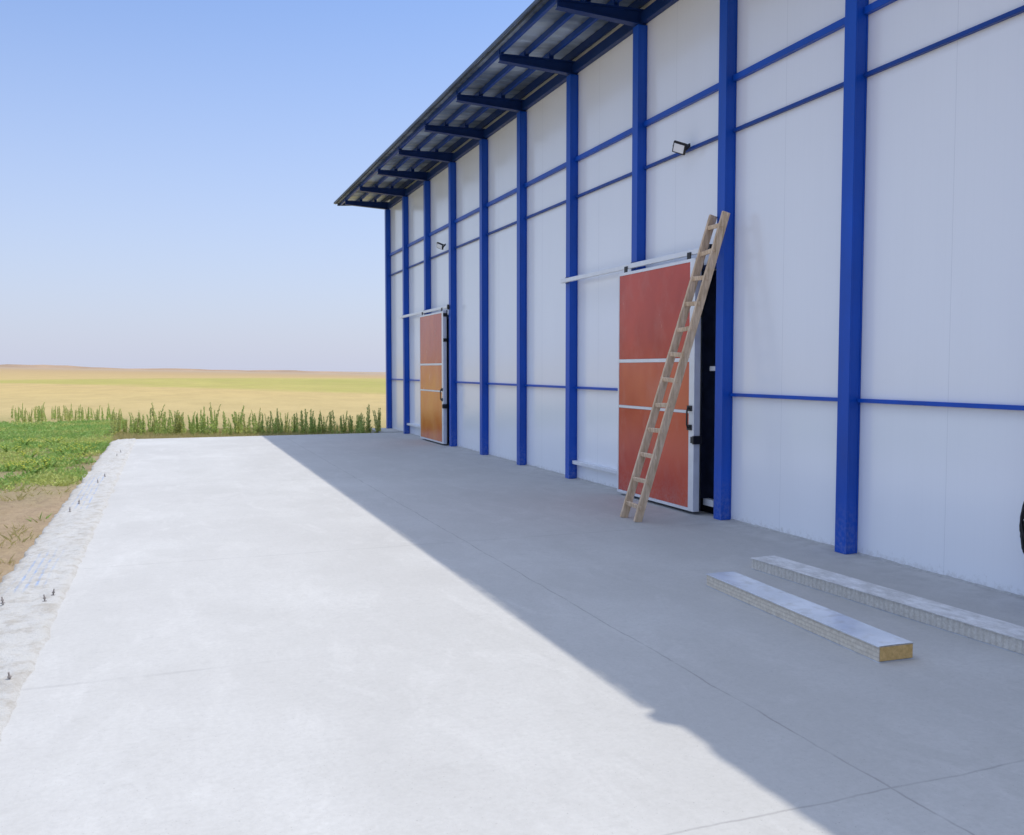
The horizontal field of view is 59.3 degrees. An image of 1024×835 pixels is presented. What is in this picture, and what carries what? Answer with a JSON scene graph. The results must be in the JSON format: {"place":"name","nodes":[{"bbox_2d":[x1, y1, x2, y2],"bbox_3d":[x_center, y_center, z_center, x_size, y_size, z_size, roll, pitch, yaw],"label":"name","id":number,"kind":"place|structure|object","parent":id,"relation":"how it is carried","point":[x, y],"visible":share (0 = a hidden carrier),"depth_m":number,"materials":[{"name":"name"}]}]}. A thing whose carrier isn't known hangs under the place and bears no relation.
{"place":"outdoors","nodes":[
{"label":"outdoors","id":0,"kind":"place"},
{"bbox_2d":[0,364,363,373],"bbox_3d":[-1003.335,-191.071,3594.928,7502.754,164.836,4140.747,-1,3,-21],"label":"hill","id":1,"kind":"structure","parent":0,"point":[80,367],"depth_m":3456.19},
{"bbox_2d":[0,367,385,431],"bbox_3d":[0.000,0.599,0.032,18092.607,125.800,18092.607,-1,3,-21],"label":"ground","id":2,"kind":"structure","parent":0,"point":[187,393],"depth_m":63.28,"materials":[{"name":"yellow plant"}]},
{"bbox_2d":[17,403,23,417],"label":"tall weed","id":3,"kind":"object","parent":2,"relation":"on","point":[18,413],"visible":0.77,"depth_m":30.98,"materials":[{"name":"green plant"}]},
{"bbox_2d":[20,408,26,422],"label":"tall weed","id":4,"kind":"object","parent":2,"relation":"on","point":[24,420],"visible":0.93,"depth_m":28.04,"materials":[{"name":"green plant"}]},
{"bbox_2d":[26,409,32,422],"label":"tall weed","id":5,"kind":"object","parent":2,"relation":"on","point":[31,420],"visible":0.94,"depth_m":28.14,"materials":[{"name":"green plant"}]},
{"bbox_2d":[41,407,44,421],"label":"tall weed","id":6,"kind":"object","parent":2,"relation":"on","point":[42,416],"visible":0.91,"depth_m":27.93,"materials":[{"name":"green plant"}]},
{"bbox_2d":[0,435,112,582],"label":"dirt verge","id":7,"kind":"structure","parent":2,"relation":"on","point":[21,511],"depth_m":10.48,"materials":[{"name":"brown soil"}]},
{"bbox_2d":[0,443,22,452],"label":"flowering weed","id":8,"kind":"object","parent":7,"relation":"on","point":[6,448],"visible":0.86,"depth_m":17.66,"materials":[{"name":"green plant"}]},
{"bbox_2d":[0,461,23,471],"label":"flowering weed","id":9,"kind":"object","parent":7,"relation":"on","point":[8,468],"visible":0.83,"depth_m":14.51,"materials":[{"name":"green plant"}]},
{"bbox_2d":[10,459,34,468],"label":"flowering weed","id":10,"kind":"object","parent":7,"relation":"on","point":[22,463],"visible":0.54,"depth_m":15.12,"materials":[{"name":"green plant"}]},
{"bbox_2d":[14,437,37,444],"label":"flowering weed","id":11,"kind":"object","parent":7,"relation":"on","point":[23,442],"visible":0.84,"depth_m":19.22,"materials":[{"name":"green plant"}]},
{"bbox_2d":[18,450,37,458],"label":"flowering weed","id":12,"kind":"object","parent":7,"relation":"on","point":[25,456],"visible":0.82,"depth_m":16.37,"materials":[{"name":"green plant"}]},
{"bbox_2d":[12,461,48,477],"bbox_3d":[-7.450,0.821,13.957,0.488,0.240,0.391,2,4,33],"label":"flowering weed","id":13,"kind":"object","parent":7,"relation":"on","point":[32,470],"visible":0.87,"depth_m":13.96,"materials":[{"name":"green plant"}]},
{"bbox_2d":[27,455,63,468],"bbox_3d":[-7.821,0.764,15.102,0.375,0.231,0.468,2,4,30],"label":"flowering weed","id":14,"kind":"object","parent":7,"relation":"on","point":[44,461],"visible":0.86,"depth_m":15.13,"materials":[{"name":"green plant"}]},
{"bbox_2d":[43,436,66,445],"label":"flowering weed","id":15,"kind":"object","parent":7,"relation":"on","point":[57,440],"visible":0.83,"depth_m":19.51,"materials":[{"name":"green plant"}]},
{"bbox_2d":[0,419,122,490],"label":"grass","id":16,"kind":"structure","parent":7,"relation":"on","point":[46,478],"depth_m":15.97,"materials":[{"name":"green plant"}]},
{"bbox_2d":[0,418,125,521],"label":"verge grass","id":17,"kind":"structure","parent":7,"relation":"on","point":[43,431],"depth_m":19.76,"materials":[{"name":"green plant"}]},
{"bbox_2d":[48,445,78,455],"bbox_3d":[-8.544,0.655,17.137,0.371,0.228,0.463,3,4,43],"label":"flowering weed","id":18,"kind":"object","parent":7,"relation":"on","point":[65,449],"visible":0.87,"depth_m":17.13,"materials":[{"name":"green plant"}]},
{"bbox_2d":[65,452,88,461],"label":"flowering weed","id":19,"kind":"object","parent":7,"relation":"on","point":[78,457],"visible":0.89,"depth_m":16.34,"materials":[{"name":"green plant"}]},
{"bbox_2d":[71,444,96,454],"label":"flowering weed","id":20,"kind":"object","parent":7,"relation":"on","point":[85,449],"visible":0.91,"depth_m":17.41,"materials":[{"name":"green plant"}]},
{"bbox_2d":[109,411,117,434],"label":"tall weed","id":21,"kind":"object","parent":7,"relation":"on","point":[114,417],"visible":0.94,"depth_m":22.77,"materials":[{"name":"green plant"}]},
{"bbox_2d":[118,414,125,432],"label":"tall weed","id":22,"kind":"object","parent":7,"relation":"on","point":[124,430],"visible":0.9,"depth_m":23.35,"materials":[{"name":"green plant"}]},
{"bbox_2d":[58,406,64,421],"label":"tall weed","id":23,"kind":"object","parent":2,"relation":"on","point":[61,418],"visible":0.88,"depth_m":27.89,"materials":[{"name":"green plant"}]},
{"bbox_2d":[63,405,67,420],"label":"tall weed","id":24,"kind":"object","parent":2,"relation":"on","point":[65,415],"visible":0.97,"depth_m":29.64,"materials":[{"name":"green plant"}]},
{"bbox_2d":[0,438,135,741],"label":"slab edge strip","id":25,"kind":"object","parent":2,"relation":"on","point":[51,560],"visible":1,"depth_m":6.94,"materials":[{"name":"concrete"}]},
{"bbox_2d":[67,410,70,420],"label":"tall weed","id":26,"kind":"object","parent":2,"relation":"on","point":[69,417],"visible":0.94,"depth_m":28.39,"materials":[{"name":"green plant"}]},
{"bbox_2d":[115,412,122,432],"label":"tall weed","id":27,"kind":"object","parent":2,"relation":"on","point":[119,423],"visible":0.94,"depth_m":23.23,"materials":[{"name":"green plant"}]},
{"bbox_2d":[122,419,127,433],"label":"tall weed","id":28,"kind":"object","parent":2,"relation":"on","point":[124,424],"visible":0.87,"depth_m":23.43,"materials":[{"name":"green plant"}]},
{"bbox_2d":[128,412,137,432],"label":"tall weed","id":29,"kind":"object","parent":2,"relation":"on","point":[131,423],"visible":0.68,"depth_m":23.45,"materials":[{"name":"green plant"}]},
{"bbox_2d":[131,410,139,432],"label":"tall weed","id":30,"kind":"object","parent":2,"relation":"on","point":[138,415],"visible":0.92,"depth_m":22.96,"materials":[{"name":"green plant"}]},
{"bbox_2d":[133,413,144,433],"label":"tall weed","id":31,"kind":"object","parent":2,"relation":"on","point":[135,424],"visible":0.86,"depth_m":22.89,"materials":[{"name":"green plant"}]},
{"bbox_2d":[137,420,142,434],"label":"tall weed","id":32,"kind":"object","parent":2,"relation":"on","point":[140,430],"visible":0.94,"depth_m":22.57,"materials":[{"name":"green plant"}]},
{"bbox_2d":[141,414,146,434],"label":"tall weed","id":33,"kind":"object","parent":2,"relation":"on","point":[143,427],"visible":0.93,"depth_m":22.87,"materials":[{"name":"green plant"}]},
{"bbox_2d":[146,415,150,430],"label":"tall weed","id":34,"kind":"object","parent":2,"relation":"on","point":[148,425],"visible":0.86,"depth_m":23.15,"materials":[{"name":"green plant"}]},
{"bbox_2d":[149,409,151,431],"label":"tall weed","id":35,"kind":"object","parent":2,"relation":"on","point":[150,418],"visible":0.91,"depth_m":23.31,"materials":[{"name":"green plant"}]},
{"bbox_2d":[150,402,164,431],"bbox_3d":[-9.188,0.032,23.334,0.337,0.867,0.203,-3,4,-41],"label":"tall weed","id":36,"kind":"object","parent":2,"relation":"on","point":[153,412],"visible":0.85,"depth_m":23.28,"materials":[{"name":"green plant"}]},
{"bbox_2d":[153,411,163,434],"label":"tall weed","id":37,"kind":"object","parent":2,"relation":"on","point":[157,425],"visible":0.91,"depth_m":22.76,"materials":[{"name":"green plant"}]},
{"bbox_2d":[158,411,163,431],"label":"tall weed","id":38,"kind":"object","parent":2,"relation":"on","point":[162,417],"visible":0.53,"depth_m":23.21,"materials":[{"name":"green plant"}]},
{"bbox_2d":[161,410,172,434],"bbox_3d":[-8.662,0.147,22.616,0.199,0.714,0.356,2,4,32],"label":"tall weed","id":39,"kind":"object","parent":2,"relation":"on","point":[164,429],"visible":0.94,"depth_m":22.57,"materials":[{"name":"green plant"}]},
{"bbox_2d":[170,410,178,432],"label":"tall weed","id":40,"kind":"object","parent":2,"relation":"on","point":[172,418],"visible":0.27,"depth_m":23.23,"materials":[{"name":"green plant"}]},
{"bbox_2d":[172,410,179,434],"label":"tall weed","id":41,"kind":"object","parent":2,"relation":"on","point":[175,427],"visible":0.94,"depth_m":22.71,"materials":[{"name":"green plant"}]},
{"bbox_2d":[178,412,183,432],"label":"tall weed","id":42,"kind":"object","parent":2,"relation":"on","point":[180,427],"visible":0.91,"depth_m":22.77,"materials":[{"name":"green plant"}]},
{"bbox_2d":[182,417,186,433],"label":"tall weed","id":43,"kind":"object","parent":2,"relation":"on","point":[185,429],"visible":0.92,"depth_m":22.69,"materials":[{"name":"green plant"}]},
{"bbox_2d":[0,424,371,573],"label":"dry grass","id":44,"kind":"structure","parent":2,"relation":"on","point":[129,435],"depth_m":21.98,"materials":[{"name":"green plant"}]},
{"bbox_2d":[190,417,195,435],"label":"tall weed","id":45,"kind":"object","parent":2,"relation":"on","point":[192,431],"visible":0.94,"depth_m":22.64,"materials":[{"name":"green plant"}]},
{"bbox_2d":[194,409,201,430],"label":"tall weed","id":46,"kind":"object","parent":2,"relation":"on","point":[199,426],"visible":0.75,"depth_m":23.42,"materials":[{"name":"green plant"}]},
{"bbox_2d":[195,406,206,432],"bbox_3d":[-8.045,0.086,23.318,0.313,0.759,0.265,2,4,35],"label":"tall weed","id":47,"kind":"object","parent":2,"relation":"on","point":[196,425],"visible":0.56,"depth_m":23.31,"materials":[{"name":"green plant"}]},
{"bbox_2d":[198,410,214,433],"bbox_3d":[-7.695,0.150,22.636,0.391,0.706,0.212,0,3,-6],"label":"tall weed","id":48,"kind":"object","parent":2,"relation":"on","point":[211,428],"visible":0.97,"depth_m":22.67,"materials":[{"name":"green plant"}]},
{"bbox_2d":[205,410,216,433],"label":"tall weed","id":49,"kind":"object","parent":2,"relation":"on","point":[214,424],"visible":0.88,"depth_m":22.99,"materials":[{"name":"green plant"}]},
{"bbox_2d":[209,402,220,426],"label":"tall weed","id":50,"kind":"object","parent":2,"relation":"on","point":[210,408],"visible":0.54,"depth_m":23.45,"materials":[{"name":"green plant"}]},
{"bbox_2d":[223,411,227,433],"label":"tall weed","id":51,"kind":"object","parent":2,"relation":"on","point":[225,420],"visible":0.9,"depth_m":23.01,"materials":[{"name":"green plant"}]},
{"bbox_2d":[227,418,232,435],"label":"tall weed","id":52,"kind":"object","parent":2,"relation":"on","point":[230,430],"visible":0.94,"depth_m":22.84,"materials":[{"name":"green plant"}]},
{"bbox_2d":[233,411,241,433],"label":"tall weed","id":53,"kind":"object","parent":2,"relation":"on","point":[238,426],"visible":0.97,"depth_m":22.85,"materials":[{"name":"green plant"}]},
{"bbox_2d":[231,405,243,431],"bbox_3d":[-7.091,0.074,23.344,0.317,0.781,0.358,0,3,6],"label":"tall weed","id":54,"kind":"object","parent":2,"relation":"on","point":[237,419],"visible":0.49,"depth_m":23.30,"materials":[{"name":"green plant"}]},
{"bbox_2d":[242,411,251,434],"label":"tall weed","id":55,"kind":"object","parent":2,"relation":"on","point":[245,429],"visible":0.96,"depth_m":22.63,"materials":[{"name":"green plant"}]},
{"bbox_2d":[251,416,256,433],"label":"tall weed","id":56,"kind":"object","parent":2,"relation":"on","point":[254,426],"visible":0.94,"depth_m":22.82,"materials":[{"name":"green plant"}]},
{"bbox_2d":[251,408,261,433],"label":"tall weed","id":57,"kind":"object","parent":2,"relation":"on","point":[258,429],"visible":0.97,"depth_m":23.00,"materials":[{"name":"green plant"}]},
{"bbox_2d":[260,413,265,432],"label":"tall weed","id":58,"kind":"object","parent":2,"relation":"on","point":[262,426],"visible":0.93,"depth_m":22.94,"materials":[{"name":"green plant"}]},
{"bbox_2d":[265,413,271,435],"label":"tall weed","id":59,"kind":"object","parent":2,"relation":"on","point":[268,430],"visible":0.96,"depth_m":22.59,"materials":[{"name":"green plant"}]},
{"bbox_2d":[265,411,277,433],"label":"tall weed","id":60,"kind":"object","parent":2,"relation":"on","point":[274,427],"visible":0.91,"depth_m":22.84,"materials":[{"name":"green plant"}]},
{"bbox_2d":[275,408,279,431],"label":"tall weed","id":61,"kind":"object","parent":2,"relation":"on","point":[277,417],"visible":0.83,"depth_m":23.16,"materials":[{"name":"green plant"}]},
{"bbox_2d":[283,412,288,432],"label":"tall weed","id":62,"kind":"object","parent":2,"relation":"on","point":[286,426],"visible":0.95,"depth_m":23.45,"materials":[{"name":"green plant"}]},
{"bbox_2d":[291,417,295,431],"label":"tall weed","id":63,"kind":"object","parent":2,"relation":"on","point":[293,429],"visible":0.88,"depth_m":23.41,"materials":[{"name":"green plant"}]},
{"bbox_2d":[293,412,299,429],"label":"tall weed","id":64,"kind":"object","parent":2,"relation":"on","point":[295,421],"visible":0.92,"depth_m":23.38,"materials":[{"name":"green plant"}]},
{"bbox_2d":[299,409,307,434],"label":"tall weed","id":65,"kind":"object","parent":2,"relation":"on","point":[301,416],"visible":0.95,"depth_m":22.86,"materials":[{"name":"green plant"}]},
{"bbox_2d":[301,412,313,433],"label":"tall weed","id":66,"kind":"object","parent":2,"relation":"on","point":[304,428],"visible":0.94,"depth_m":22.76,"materials":[{"name":"green plant"}]},
{"bbox_2d":[308,409,316,434],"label":"tall weed","id":67,"kind":"object","parent":2,"relation":"on","point":[312,422],"visible":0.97,"depth_m":22.80,"materials":[{"name":"green plant"}]},
{"bbox_2d":[312,417,321,433],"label":"tall weed","id":68,"kind":"object","parent":2,"relation":"on","point":[319,430],"visible":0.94,"depth_m":23.01,"materials":[{"name":"green plant"}]},
{"bbox_2d":[319,410,328,433],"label":"tall weed","id":69,"kind":"object","parent":2,"relation":"on","point":[322,425],"visible":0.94,"depth_m":23.28,"materials":[{"name":"green plant"}]},
{"bbox_2d":[329,410,336,432],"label":"tall weed","id":70,"kind":"object","parent":2,"relation":"on","point":[331,422],"visible":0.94,"depth_m":23.17,"materials":[{"name":"green plant"}]},
{"bbox_2d":[339,414,345,431],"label":"tall weed","id":71,"kind":"object","parent":2,"relation":"on","point":[343,422],"visible":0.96,"depth_m":23.01,"materials":[{"name":"green plant"}]},
{"bbox_2d":[339,412,347,433],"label":"tall weed","id":72,"kind":"object","parent":2,"relation":"on","point":[341,425],"visible":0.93,"depth_m":23.01,"materials":[{"name":"green plant"}]},
{"bbox_2d":[347,416,353,432],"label":"tall weed","id":73,"kind":"object","parent":2,"relation":"on","point":[349,423],"visible":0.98,"depth_m":23.12,"materials":[{"name":"green plant"}]},
{"bbox_2d":[359,412,365,432],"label":"tall weed","id":74,"kind":"object","parent":2,"relation":"on","point":[361,427],"visible":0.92,"depth_m":22.61,"materials":[{"name":"green plant"}]},
{"bbox_2d":[365,404,372,432],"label":"tall weed","id":75,"kind":"object","parent":2,"relation":"on","point":[368,421],"visible":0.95,"depth_m":22.86,"materials":[{"name":"green plant"}]},
{"bbox_2d":[372,410,379,432],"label":"tall weed","id":76,"kind":"object","parent":2,"relation":"on","point":[378,415],"visible":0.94,"depth_m":22.78,"materials":[{"name":"green plant"}]},
{"bbox_2d":[374,408,381,432],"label":"tall weed","id":77,"kind":"object","parent":2,"relation":"on","point":[379,428],"visible":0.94,"depth_m":22.81,"materials":[{"name":"green plant"}]},
{"bbox_2d":[0,428,1023,834],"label":"concrete slab","id":78,"kind":"structure","parent":2,"relation":"on","point":[390,632],"depth_m":4.71,"materials":[{"name":"grey concrete"}]},
{"bbox_2d":[620,211,729,521],"bbox_3d":[1.699,-0.514,9.441,1.101,3.232,0.340,0,3,5],"label":"ladder","id":79,"kind":"object","parent":78,"relation":"on","point":[684,354],"visible":1,"depth_m":9.40,"materials":[{"name":"brown wood"}]},
{"bbox_2d":[706,571,913,662],"bbox_3d":[1.826,1.242,5.808,0.237,0.092,1.841,-1,3,-18],"label":"panel offcut","id":80,"kind":"object","parent":78,"relation":"on","point":[877,645],"visible":1,"depth_m":5.51,"materials":[{"name":"metal"}]},
{"bbox_2d":[751,555,1023,655],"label":"panel offcut","id":81,"kind":"object","parent":78,"relation":"on","point":[1004,635],"visible":1,"depth_m":5.88,"materials":[{"name":"metal"}]},
{"bbox_2d":[0,0,533,371],"label":"sky","id":82,"kind":"structure","parent":0,"point":[173,173],"materials":[{"name":"blue"}]},
{"bbox_2d":[334,0,1023,598],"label":"warehouse","id":83,"kind":"structure","parent":0,"point":[852,380],"depth_m":9.24,"materials":[{"name":"white metal"}]},
{"bbox_2d":[420,308,447,443],"bbox_3d":[-1.735,-0.909,19.563,0.145,2.840,1.881,-1,3,-21],"label":"sliding door","id":84,"kind":"structure","parent":83,"relation":"in","point":[433,326],"depth_m":19.35,"materials":[{"name":"metal"}]},
{"bbox_2d":[437,242,445,249],"bbox_3d":[-1.486,-3.612,18.945,0.197,0.168,0.161,0,3,-3],"label":"floodlight","id":85,"kind":"object","parent":83,"relation":"attached to","point":[441,246],"visible":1,"depth_m":18.92,"materials":[{"name":"black plastic"}]},
{"bbox_2d":[617,252,703,511],"bbox_3d":[1.688,-0.426,10.608,0.145,2.840,1.808,-1,3,-21],"label":"sliding door","id":86,"kind":"structure","parent":83,"relation":"in","point":[650,300],"depth_m":10.49,"materials":[{"name":"metal"}]},
{"bbox_2d":[672,140,689,154],"bbox_3d":[1.903,-3.022,10.084,0.197,0.168,0.161,0,3,-3],"label":"floodlight","id":87,"kind":"object","parent":83,"relation":"attached to","point":[681,148],"visible":1,"depth_m":10.06,"materials":[{"name":"black plastic"}]},
{"bbox_2d":[1019,502,1023,552],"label":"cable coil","id":88,"kind":"object","parent":83,"relation":"hanging from","point":[1021,526],"visible":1,"depth_m":6.08,"materials":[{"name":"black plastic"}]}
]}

